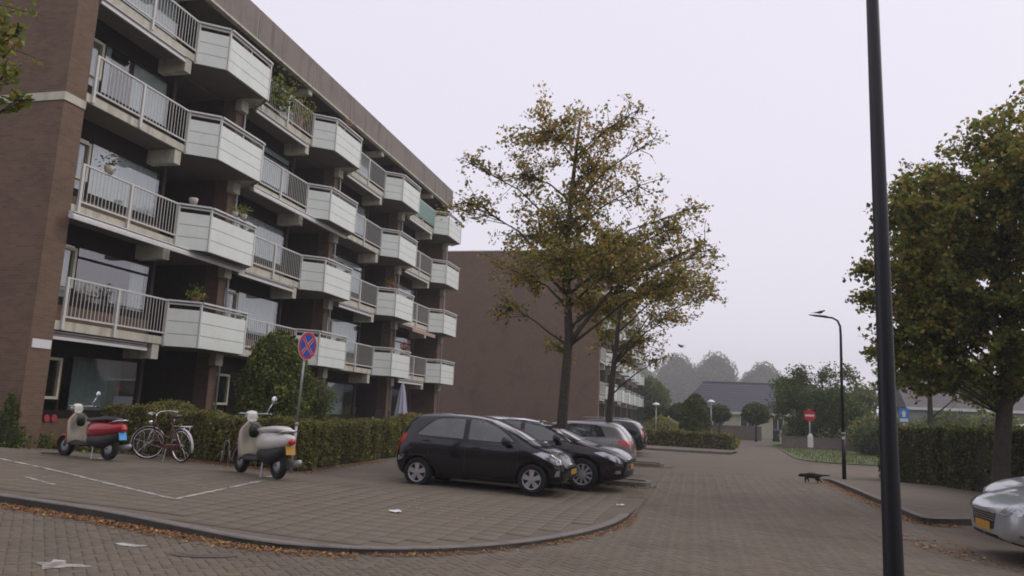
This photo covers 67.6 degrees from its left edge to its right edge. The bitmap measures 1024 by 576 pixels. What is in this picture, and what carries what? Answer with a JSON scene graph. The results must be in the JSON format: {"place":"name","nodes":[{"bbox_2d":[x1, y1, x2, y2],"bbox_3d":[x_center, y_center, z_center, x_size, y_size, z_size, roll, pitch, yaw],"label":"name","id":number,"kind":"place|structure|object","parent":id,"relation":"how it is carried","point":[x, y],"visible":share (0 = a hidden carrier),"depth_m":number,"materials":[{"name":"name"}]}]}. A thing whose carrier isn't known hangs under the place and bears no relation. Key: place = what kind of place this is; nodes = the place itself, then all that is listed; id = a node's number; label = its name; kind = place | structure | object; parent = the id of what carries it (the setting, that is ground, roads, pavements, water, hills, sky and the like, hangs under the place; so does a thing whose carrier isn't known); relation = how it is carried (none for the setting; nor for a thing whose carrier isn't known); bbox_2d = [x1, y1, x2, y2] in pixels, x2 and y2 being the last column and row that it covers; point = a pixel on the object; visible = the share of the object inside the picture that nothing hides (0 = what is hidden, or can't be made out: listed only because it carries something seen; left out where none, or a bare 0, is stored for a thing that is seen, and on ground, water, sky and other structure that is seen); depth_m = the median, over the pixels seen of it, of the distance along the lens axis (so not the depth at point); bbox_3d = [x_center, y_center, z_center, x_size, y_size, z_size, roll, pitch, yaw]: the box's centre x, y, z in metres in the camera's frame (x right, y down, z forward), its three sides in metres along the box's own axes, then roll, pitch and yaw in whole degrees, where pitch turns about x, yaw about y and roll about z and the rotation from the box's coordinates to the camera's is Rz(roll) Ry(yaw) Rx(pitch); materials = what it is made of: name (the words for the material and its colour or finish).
{"place":"outdoors","nodes":[
{"label":"outdoors","id":0,"kind":"place"},
{"bbox_2d":[113,396,132,405],"bbox_3d":[-10.466,3.462,20.338,0.552,1.153,0.615,5,-10,-16],"label":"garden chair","id":1,"kind":"object","parent":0,"point":[122,399],"visible":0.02,"depth_m":20.66,"materials":[{"name":"grey"}]},
{"bbox_2d":[0,447,636,554],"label":"pavement","id":2,"kind":"structure","parent":0,"point":[358,517],"depth_m":10.99,"materials":[{"name":"grey brick"}]},
{"bbox_2d":[0,390,41,449],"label":"climbing plant","id":3,"kind":"object","parent":2,"relation":"on","point":[10,437],"visible":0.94,"depth_m":16.53,"materials":[{"name":"green plant"}]},
{"bbox_2d":[37,430,122,452],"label":"weeds","id":4,"kind":"object","parent":2,"relation":"on","point":[46,442],"visible":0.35,"depth_m":17.30,"materials":[{"name":"green plant"}]},
{"bbox_2d":[0,458,172,498],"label":"painted line","id":5,"kind":"object","parent":2,"relation":"on","point":[93,479],"visible":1,"depth_m":11.81,"materials":[{"name":"paint"}]},
{"bbox_2d":[55,392,131,459],"bbox_3d":[-8.265,2.696,15.086,1.914,1.303,0.728,-2,-10,25],"label":"motor scooter","id":6,"kind":"object","parent":2,"relation":"on","point":[105,434],"visible":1,"depth_m":14.83,"materials":[{"name":"metal"}]},
{"bbox_2d":[130,410,193,462],"bbox_3d":[-7.365,3.166,16.336,1.734,1.041,0.702,-3,-5,30],"label":"bicycle","id":7,"kind":"object","parent":2,"relation":"on","point":[171,447],"visible":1,"depth_m":16.22,"materials":[{"name":"metal"}]},
{"bbox_2d":[93,450,297,471],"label":"fallen leaves","id":8,"kind":"object","parent":2,"relation":"on","point":[206,461],"visible":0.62,"depth_m":16.76,"materials":[{"name":"orange plant"}]},
{"bbox_2d":[173,480,265,498],"bbox_3d":[-4.467,3.116,11.887,0.075,0.014,2.954,1,-9,6],"label":"painted line","id":9,"kind":"object","parent":2,"relation":"on","point":[218,489],"visible":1,"depth_m":11.60,"materials":[{"name":"paint"}]},
{"bbox_2d":[232,397,301,478],"bbox_3d":[-4.583,2.738,14.171,2.144,1.459,0.815,-7,-13,44],"label":"motor scooter","id":10,"kind":"object","parent":2,"relation":"on","point":[273,447],"visible":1,"depth_m":13.77,"materials":[{"name":"metal"}]},
{"bbox_2d":[289,332,316,472],"bbox_3d":[-4.398,2.385,15.889,0.132,2.970,0.593,2,-9,14],"label":"no stopping sign","id":11,"kind":"object","parent":2,"relation":"on","point":[307,344],"visible":0.98,"depth_m":15.97,"materials":[{"name":"metal"}]},
{"bbox_2d":[299,460,387,472],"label":"fallen leaves","id":12,"kind":"object","parent":2,"relation":"on","point":[371,461],"visible":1,"depth_m":18.13,"materials":[{"name":"orange plant"}]},
{"bbox_2d":[394,382,406,415],"bbox_3d":[-5.101,5.539,35.211,0.643,2.420,0.643,4,-9,-9],"label":"closed parasol","id":13,"kind":"object","parent":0,"point":[401,405],"visible":0.62,"depth_m":35.11,"materials":[{"name":"fabric"}]},
{"bbox_2d":[0,440,1023,575],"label":"road","id":14,"kind":"structure","parent":0,"point":[754,508],"depth_m":9.38,"materials":[{"name":"grey brick"}]},
{"bbox_2d":[0,0,44,114],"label":"overhanging tree","id":15,"kind":"object","parent":14,"relation":"on","point":[8,72],"visible":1,"depth_m":7.56,"materials":[{"name":"green plant"}]},
{"bbox_2d":[34,559,87,568],"bbox_3d":[-4.000,2.452,6.802,0.387,0.016,0.411,11,-13,-43],"label":"paint patch","id":16,"kind":"object","parent":14,"relation":"on","point":[54,563],"visible":1,"depth_m":6.76,"materials":[{"name":"white paint"}]},
{"bbox_2d":[0,503,359,559],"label":"fallen leaves","id":17,"kind":"object","parent":14,"relation":"on","point":[123,525],"visible":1,"depth_m":8.47,"materials":[{"name":"orange plant"}]},
{"bbox_2d":[169,553,236,556],"bbox_3d":[-3.044,2.636,7.543,0.674,0.019,0.206,5,-10,-17],"label":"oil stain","id":18,"kind":"object","parent":14,"relation":"on","point":[202,555],"visible":1,"depth_m":7.55,"materials":[{"name":"grey"}]},
{"bbox_2d":[321,450,673,497],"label":"parking bays","id":19,"kind":"object","parent":14,"relation":"on","point":[664,457],"visible":0.3,"depth_m":17.91,"materials":[{"name":"grey brick"}]},
{"bbox_2d":[397,413,576,494],"bbox_3d":[-0.472,3.372,15.822,3.606,1.477,1.994,0,-10,17],"label":"parked car","id":20,"kind":"object","parent":19,"relation":"on","point":[445,446],"visible":0.99,"depth_m":15.20,"materials":[{"name":"black paint"}]},
{"bbox_2d":[453,415,633,489],"bbox_3d":[0.392,3.727,17.639,4.754,1.496,2.154,0,-10,16],"label":"parked car","id":21,"kind":"object","parent":19,"relation":"on","point":[597,463],"visible":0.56,"depth_m":16.48,"materials":[{"name":"paint"}]},
{"bbox_2d":[552,420,635,461],"bbox_3d":[1.410,4.530,22.084,4.261,1.448,2.136,0,-10,15],"label":"parked car","id":22,"kind":"object","parent":19,"relation":"on","point":[616,435],"visible":0.3,"depth_m":21.14,"materials":[{"name":"silver paint"}]},
{"bbox_2d":[565,478,650,487],"bbox_3d":[0.724,4.670,18.939,5.350,0.342,1.100,0,-10,14],"label":"island","id":23,"kind":"object","parent":19,"relation":"on","point":[630,482],"visible":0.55,"depth_m":17.98,"materials":[{"name":"concrete"}]},
{"bbox_2d":[435,81,728,428],"bbox_3d":[1.913,-0.097,19.481,7.048,9.830,5.202,0,-10,14],"label":"maple street tree","id":24,"kind":"object","parent":23,"relation":"on","point":[554,243],"visible":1,"depth_m":19.40,"materials":[{"name":"green plant"}]},
{"bbox_2d":[581,417,645,450],"bbox_3d":[3.398,6.361,33.127,4.763,1.554,2.153,0,-10,14],"label":"parked car","id":25,"kind":"object","parent":19,"relation":"on","point":[635,430],"visible":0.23,"depth_m":32.03,"materials":[{"name":"black paint"}]},
{"bbox_2d":[634,461,663,466],"bbox_3d":[2.559,5.991,26.561,5.350,0.342,1.100,0,-10,14],"label":"island","id":26,"kind":"object","parent":19,"relation":"on","point":[645,464],"visible":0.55,"depth_m":25.59,"materials":[{"name":"concrete"}]},
{"bbox_2d":[572,218,727,422],"bbox_3d":[4.489,1.957,26.672,6.062,8.311,4.949,0,-10,14],"label":"maple street tree","id":27,"kind":"object","parent":19,"relation":"on","point":[638,340],"visible":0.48,"depth_m":26.99,"materials":[{"name":"green plant"}]},
{"bbox_2d":[367,515,638,556],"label":"fallen leaves","id":28,"kind":"object","parent":14,"relation":"on","point":[557,542],"visible":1,"depth_m":9.32,"materials":[{"name":"orange plant"}]},
{"bbox_2d":[643,448,731,454],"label":"kerb","id":29,"kind":"structure","parent":14,"relation":"on","point":[694,451],"depth_m":38.51,"materials":[{"name":"concrete"}]},
{"bbox_2d":[798,473,829,482],"bbox_3d":[8.544,5.370,21.627,0.838,0.282,0.179,-1,-10,21],"label":"cat","id":30,"kind":"object","parent":14,"relation":"on","point":[815,476],"visible":1,"depth_m":21.60},
{"bbox_2d":[866,0,904,575],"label":"lamp post","id":31,"kind":"object","parent":14,"relation":"on","point":[892,544],"visible":1,"depth_m":4.60,"materials":[{"name":"black metal"}]},
{"bbox_2d":[810,478,970,528],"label":"fallen leaves","id":32,"kind":"object","parent":14,"relation":"on","point":[866,500],"visible":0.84,"depth_m":16.65,"materials":[{"name":"orange plant"}]},
{"bbox_2d":[874,535,936,540],"bbox_3d":[5.876,3.723,11.396,0.900,0.001,0.400,0,-10,14],"label":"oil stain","id":33,"kind":"object","parent":14,"relation":"on","point":[915,538],"visible":0.71,"depth_m":11.37,"materials":[{"name":"grey"}]},
{"bbox_2d":[903,534,1022,568],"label":"fallen leaves","id":34,"kind":"object","parent":14,"relation":"on","point":[938,547],"visible":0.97,"depth_m":10.21,"materials":[{"name":"orange plant"}]},
{"bbox_2d":[969,486,1023,546],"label":"parked car","id":35,"kind":"object","parent":14,"relation":"on","point":[998,514],"visible":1,"depth_m":9.70,"materials":[{"name":"silver paint"}]},
{"bbox_2d":[982,476,1023,492],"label":"parked car","id":36,"kind":"object","parent":14,"relation":"on","point":[1008,483],"visible":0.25,"depth_m":12.33,"materials":[{"name":"white paint"}]},
{"bbox_2d":[251,0,1023,416],"label":"sky","id":37,"kind":"structure","parent":0,"point":[762,105],"materials":[{"name":"white"}]},
{"bbox_2d":[646,445,737,451],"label":"pavement","id":38,"kind":"structure","parent":0,"point":[681,448],"depth_m":40.84,"materials":[{"name":"concrete"}]},
{"bbox_2d":[740,402,771,441],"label":"ball tree","id":39,"kind":"object","parent":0,"point":[752,413],"visible":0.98,"depth_m":65.39,"materials":[{"name":"green plant"}]},
{"bbox_2d":[671,422,877,465],"bbox_3d":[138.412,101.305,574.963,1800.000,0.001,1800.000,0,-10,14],"label":"ground","id":40,"kind":"structure","parent":0,"point":[781,440],"depth_m":76.25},
{"bbox_2d":[0,0,461,447],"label":"apartment block","id":41,"kind":"structure","parent":40,"relation":"on","point":[101,269],"depth_m":23.57,"materials":[{"name":"brown brick"}]},
{"bbox_2d":[45,351,141,409],"bbox_3d":[-11.326,2.438,19.796,0.561,1.420,4.180,0,-10,14],"label":"window","id":42,"kind":"structure","parent":41,"relation":"in","point":[91,375],"depth_m":20.67,"materials":[{"name":"glass"}]},
{"bbox_2d":[59,240,152,312],"bbox_3d":[-11.032,-0.313,20.202,0.195,1.420,4.180,0,-10,14],"label":"window","id":43,"kind":"structure","parent":41,"relation":"in","point":[137,274],"depth_m":21.14,"materials":[{"name":"clear glass"}]},
{"bbox_2d":[95,151,120,174],"bbox_3d":[-10.192,-3.230,19.344,0.549,0.704,0.573,0,-10,14],"label":"flower pot","id":44,"kind":"object","parent":41,"relation":"on","point":[109,168],"visible":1,"depth_m":19.27,"materials":[{"name":"white ceramic"}]},
{"bbox_2d":[75,135,163,218],"bbox_3d":[-10.915,-3.064,20.651,0.193,1.420,4.180,0,-10,14],"label":"window","id":45,"kind":"structure","parent":41,"relation":"in","point":[131,170],"depth_m":21.15,"materials":[{"name":"clear glass"}]},
{"bbox_2d":[88,34,174,128],"bbox_3d":[-10.802,-5.815,21.100,0.199,1.420,4.180,0,-10,14],"label":"window","id":46,"kind":"structure","parent":41,"relation":"in","point":[101,47],"depth_m":21.91,"materials":[{"name":"clear glass"}]},
{"bbox_2d":[123,0,184,41],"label":"window","id":47,"kind":"structure","parent":41,"relation":"in","point":[182,4],"depth_m":22.93,"materials":[{"name":"grey glass"}]},
{"bbox_2d":[185,283,208,301],"bbox_3d":[-9.037,0.140,21.863,0.774,0.518,0.577,0,-10,14],"label":"flower pot","id":48,"kind":"object","parent":41,"relation":"on","point":[196,298],"visible":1,"depth_m":21.80,"materials":[{"name":"ceramic"}]},
{"bbox_2d":[214,369,242,412],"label":"window","id":49,"kind":"structure","parent":41,"relation":"in","point":[228,375],"depth_m":25.80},
{"bbox_2d":[234,204,253,220],"bbox_3d":[-8.391,-2.370,23.814,0.595,0.570,0.606,8,-11,-30],"label":"flower pot","id":50,"kind":"object","parent":41,"relation":"on","point":[243,216],"visible":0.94,"depth_m":23.73,"materials":[{"name":"green plant"}]},
{"bbox_2d":[225,286,280,335],"bbox_3d":[-9.421,0.847,26.894,0.195,1.420,4.500,0,-10,14],"label":"window","id":51,"kind":"structure","parent":41,"relation":"in","point":[261,308],"depth_m":27.67,"materials":[{"name":"grey glass"}]},
{"bbox_2d":[234,206,286,265],"bbox_3d":[-9.306,-1.904,27.343,0.196,1.420,4.500,0,-10,14],"label":"window","id":52,"kind":"structure","parent":41,"relation":"in","point":[266,230],"depth_m":28.42,"materials":[{"name":"grey glass"}]},
{"bbox_2d":[244,131,293,195],"bbox_3d":[-9.190,-4.656,27.792,0.195,1.420,4.500,0,-10,14],"label":"window","id":53,"kind":"structure","parent":41,"relation":"in","point":[270,153],"depth_m":28.96,"materials":[{"name":"grey glass"}]},
{"bbox_2d":[257,58,302,116],"bbox_3d":[-8.694,-7.175,27.214,2.685,2.064,2.732,0,-10,14],"label":"flower pot","id":54,"kind":"object","parent":41,"relation":"on","point":[281,101],"visible":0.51,"depth_m":26.96,"materials":[{"name":"ceramic"}]},
{"bbox_2d":[271,72,298,123],"bbox_3d":[-9.074,-7.407,28.240,0.195,1.420,4.500,0,-10,14],"label":"window","id":55,"kind":"structure","parent":41,"relation":"in","point":[273,74],"depth_m":29.58,"materials":[{"name":"grey glass"}]},
{"bbox_2d":[281,93,321,131],"bbox_3d":[-7.942,-6.633,28.864,1.677,1.589,1.502,-2,-10,24],"label":"flower pot","id":56,"kind":"object","parent":41,"relation":"on","point":[298,115],"visible":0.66,"depth_m":28.81,"materials":[{"name":"ceramic"}]},
{"bbox_2d":[326,381,354,414],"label":"window","id":57,"kind":"structure","parent":41,"relation":"in","point":[338,387],"depth_m":34.89,"materials":[{"name":"grey glass"}]},
{"bbox_2d":[326,315,359,353],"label":"window","id":58,"kind":"structure","parent":41,"relation":"in","point":[338,326],"depth_m":34.76,"materials":[{"name":"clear glass"}]},
{"bbox_2d":[332,252,363,294],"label":"window","id":59,"kind":"structure","parent":41,"relation":"in","point":[356,271],"depth_m":35.53,"materials":[{"name":"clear glass"}]},
{"bbox_2d":[340,191,367,237],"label":"window","id":60,"kind":"structure","parent":41,"relation":"in","point":[361,209],"depth_m":36.33,"materials":[{"name":"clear glass"}]},
{"bbox_2d":[356,146,371,180],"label":"window","id":61,"kind":"structure","parent":41,"relation":"in","point":[364,150],"depth_m":36.70,"materials":[{"name":"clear glass"}]},
{"bbox_2d":[388,388,409,414],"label":"window","id":62,"kind":"structure","parent":41,"relation":"in","point":[390,388],"depth_m":42.14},
{"bbox_2d":[393,335,413,364],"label":"window","id":63,"kind":"structure","parent":41,"relation":"in","point":[398,338],"depth_m":41.44,"materials":[{"name":"clear glass"}]},
{"bbox_2d":[397,282,416,314],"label":"window","id":64,"kind":"structure","parent":41,"relation":"in","point":[402,287],"depth_m":42.16,"materials":[{"name":"clear glass"}]},
{"bbox_2d":[418,200,434,225],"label":"privacy screen","id":65,"kind":"object","parent":41,"relation":"attached to","point":[427,213],"visible":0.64,"depth_m":42.02,"materials":[{"name":"teal glass"}]},
{"bbox_2d":[436,250,644,422],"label":"apartment block","id":66,"kind":"structure","parent":40,"relation":"on","point":[511,368],"depth_m":61.93,"materials":[{"name":"red brick"}]},
{"bbox_2d":[638,364,658,381],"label":"background tree","id":67,"kind":"object","parent":40,"relation":"on","point":[645,372],"visible":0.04,"depth_m":311.49,"materials":[{"name":"grey plant"}]},
{"bbox_2d":[636,375,672,421],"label":"background tree","id":68,"kind":"object","parent":40,"relation":"on","point":[651,390],"visible":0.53,"depth_m":100.79,"materials":[{"name":"green plant"}]},
{"bbox_2d":[654,353,700,422],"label":"background tree","id":69,"kind":"object","parent":40,"relation":"on","point":[675,375],"visible":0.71,"depth_m":356.60,"materials":[{"name":"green plant"}]},
{"bbox_2d":[636,421,761,440],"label":"garden wall","id":70,"kind":"structure","parent":40,"relation":"on","point":[744,432],"depth_m":71.27,"materials":[{"name":"brick"}]},
{"bbox_2d":[693,350,740,384],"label":"background tree","id":71,"kind":"object","parent":40,"relation":"on","point":[715,367],"visible":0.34,"depth_m":356.03,"materials":[{"name":"grey plant"}]},
{"bbox_2d":[683,381,818,438],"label":"bungalow","id":72,"kind":"object","parent":40,"relation":"on","point":[735,398],"visible":0.32,"depth_m":87.67,"materials":[{"name":"stone"}]},
{"bbox_2d":[772,417,783,430],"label":"window","id":73,"kind":"structure","parent":72,"relation":"in","point":[776,424],"depth_m":84.67,"materials":[{"name":"grey"}]},
{"bbox_2d":[740,361,781,382],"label":"background tree","id":74,"kind":"object","parent":40,"relation":"on","point":[763,373],"visible":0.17,"depth_m":352.41,"materials":[{"name":"grey plant"}]},
{"bbox_2d":[847,377,877,415],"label":"background tree","id":75,"kind":"object","parent":40,"relation":"on","point":[862,394],"visible":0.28,"depth_m":72.98,"materials":[{"name":"green plant"}]},
{"bbox_2d":[896,377,1023,424],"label":"terraced house","id":76,"kind":"structure","parent":40,"relation":"on","point":[939,402],"depth_m":57.94,"materials":[{"name":"grey tile"}]},
{"bbox_2d":[772,441,879,464],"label":"grass verge","id":77,"kind":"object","parent":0,"point":[809,458],"depth_m":39.99,"materials":[{"name":"plant"}]},
{"bbox_2d":[772,429,779,441],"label":"wheelie bin","id":78,"kind":"object","parent":77,"relation":"on","point":[776,437],"visible":1,"depth_m":68.41,"materials":[{"name":"grey"}]},
{"bbox_2d":[778,419,800,439],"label":"garden shrub","id":79,"kind":"object","parent":77,"relation":"on","point":[786,432],"visible":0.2,"depth_m":57.10,"materials":[{"name":"green plant"}]},
{"bbox_2d":[804,409,815,432],"bbox_3d":[15.505,7.531,39.800,0.600,2.400,0.084,0,-10,14],"label":"no entry sign","id":80,"kind":"object","parent":77,"relation":"on","point":[809,415],"visible":0.95,"depth_m":39.90,"materials":[{"name":"metal"}]},
{"bbox_2d":[759,361,872,436],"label":"broadleaf tree","id":81,"kind":"object","parent":77,"relation":"on","point":[793,393],"visible":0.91,"depth_m":54.91,"materials":[{"name":"green plant"}]},
{"bbox_2d":[781,436,858,450],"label":"garden wall","id":82,"kind":"structure","parent":77,"relation":"on","point":[818,443],"depth_m":51.63,"materials":[{"name":"brick"}]},
{"bbox_2d":[793,419,853,438],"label":"garden shrub","id":83,"kind":"object","parent":77,"relation":"on","point":[826,433],"visible":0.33,"depth_m":54.10,"materials":[{"name":"green plant"}]},
{"bbox_2d":[848,423,879,455],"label":"garden shrub","id":84,"kind":"object","parent":77,"relation":"on","point":[867,443],"visible":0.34,"depth_m":44.04,"materials":[{"name":"green plant"}]},
{"bbox_2d":[835,410,919,450],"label":"garden shrub","id":85,"kind":"object","parent":77,"relation":"on","point":[862,422],"visible":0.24,"depth_m":50.59,"materials":[{"name":"green plant"}]},
{"bbox_2d":[899,408,908,425],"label":"blue sign","id":86,"kind":"object","parent":77,"relation":"on","point":[903,415],"visible":0.73,"depth_m":40.69,"materials":[{"name":"metal"}]},
{"bbox_2d":[864,337,993,424],"bbox_3d":[18.974,4.652,34.258,5.618,6.822,4.005,-6,-12,41],"label":"young roadside tree","id":87,"kind":"object","parent":77,"relation":"on","point":[930,416],"visible":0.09,"depth_m":34.10,"materials":[{"name":"green plant"}]},
{"bbox_2d":[900,409,990,426],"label":"garden shrub","id":88,"kind":"object","parent":77,"relation":"on","point":[949,417],"visible":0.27,"depth_m":45.63,"materials":[{"name":"green plant"}]},
{"bbox_2d":[970,412,1023,426],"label":"garden shrub","id":89,"kind":"object","parent":77,"relation":"on","point":[991,419],"visible":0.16,"depth_m":47.92,"materials":[{"name":"green plant"}]},
{"bbox_2d":[810,465,982,525],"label":"pavement","id":90,"kind":"structure","parent":0,"point":[930,504],"depth_m":18.02,"materials":[{"name":"concrete"}]},
{"bbox_2d":[809,314,845,478],"bbox_3d":[9.799,3.365,23.760,0.986,5.122,0.170,0,-10,14],"label":"street lamp","id":91,"kind":"object","parent":90,"relation":"on","point":[843,447],"visible":0.97,"depth_m":23.59,"materials":[{"name":"metal"}]},
{"bbox_2d":[842,79,1023,482],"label":"lime street tree","id":92,"kind":"object","parent":90,"relation":"on","point":[946,307],"visible":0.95,"depth_m":15.66,"materials":[{"name":"green plant"}]},
{"bbox_2d":[876,423,1023,492],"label":"tall hedge","id":93,"kind":"object","parent":90,"relation":"on","point":[954,456],"visible":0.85,"depth_m":20.64,"materials":[{"name":"green plant"}]},
{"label":"garden bed","id":94,"kind":"structure","parent":0,"visible":0},
{"bbox_2d":[142,398,196,411],"bbox_3d":[-9.639,3.797,21.541,1.945,1.402,2.004,9,-11,-35],"label":"round bush","id":95,"kind":"object","parent":94,"relation":"on","point":[169,404],"visible":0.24,"depth_m":21.26,"materials":[{"name":"green plant"}]},
{"bbox_2d":[100,402,321,471],"bbox_3d":[-7.027,3.341,17.482,5.887,1.324,1.035,-1,-10,21],"label":"clipped hedge","id":96,"kind":"object","parent":94,"relation":"on","point":[211,431],"visible":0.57,"depth_m":17.21,"materials":[{"name":"green plant"}]},
{"bbox_2d":[233,328,316,419],"bbox_3d":[-6.830,2.910,21.951,2.437,3.548,2.444,0,-10,14],"label":"domed conifer","id":97,"kind":"object","parent":94,"relation":"on","point":[274,363],"visible":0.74,"depth_m":21.40,"materials":[{"name":"green plant"}]},
{"bbox_2d":[307,376,339,420],"bbox_3d":[-6.974,4.371,27.194,1.576,2.435,1.593,4,-9,-8],"label":"dark garden shrub","id":98,"kind":"object","parent":94,"relation":"on","point":[321,404],"visible":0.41,"depth_m":26.98,"materials":[{"name":"green plant"}]},
{"bbox_2d":[274,416,413,470],"bbox_3d":[-3.808,4.170,21.329,1.055,1.195,10.672,1,-9,11],"label":"clipped hedge","id":99,"kind":"object","parent":94,"relation":"on","point":[342,441],"visible":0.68,"depth_m":19.09,"materials":[{"name":"green plant"}]},
{"bbox_2d":[390,411,423,418],"bbox_3d":[-3.842,5.380,29.164,2.036,1.364,2.031,7,-10,-25],"label":"red leaved bush","id":100,"kind":"object","parent":94,"relation":"on","point":[410,415],"visible":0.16,"depth_m":28.97,"materials":[{"name":"orange plant"}]},
{"label":"far garden","id":101,"kind":"structure","parent":0,"visible":0},
{"bbox_2d":[643,402,668,418],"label":"ball tree","id":102,"kind":"object","parent":101,"relation":"on","point":[650,411],"visible":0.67,"depth_m":67.42,"materials":[{"name":"green plant"}]},
{"bbox_2d":[643,414,678,429],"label":"garden shrub","id":103,"kind":"object","parent":101,"relation":"on","point":[662,421],"visible":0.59,"depth_m":59.42,"materials":[{"name":"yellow plant"}]},
{"bbox_2d":[667,402,685,421],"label":"ball tree","id":104,"kind":"object","parent":101,"relation":"on","point":[674,412],"visible":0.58,"depth_m":67.04,"materials":[{"name":"green plant"}]},
{"bbox_2d":[645,428,736,449],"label":"clipped hedge","id":105,"kind":"object","parent":101,"relation":"on","point":[708,439],"visible":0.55,"depth_m":42.81,"materials":[{"name":"green plant"}]},
{"bbox_2d":[677,393,712,432],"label":"domed conifer","id":106,"kind":"object","parent":101,"relation":"on","point":[695,415],"visible":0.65,"depth_m":47.42,"materials":[{"name":"green plant"}]},
{"bbox_2d":[709,403,731,432],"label":"ball tree","id":107,"kind":"object","parent":101,"relation":"on","point":[721,413],"visible":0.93,"depth_m":66.15,"materials":[{"name":"green plant"}]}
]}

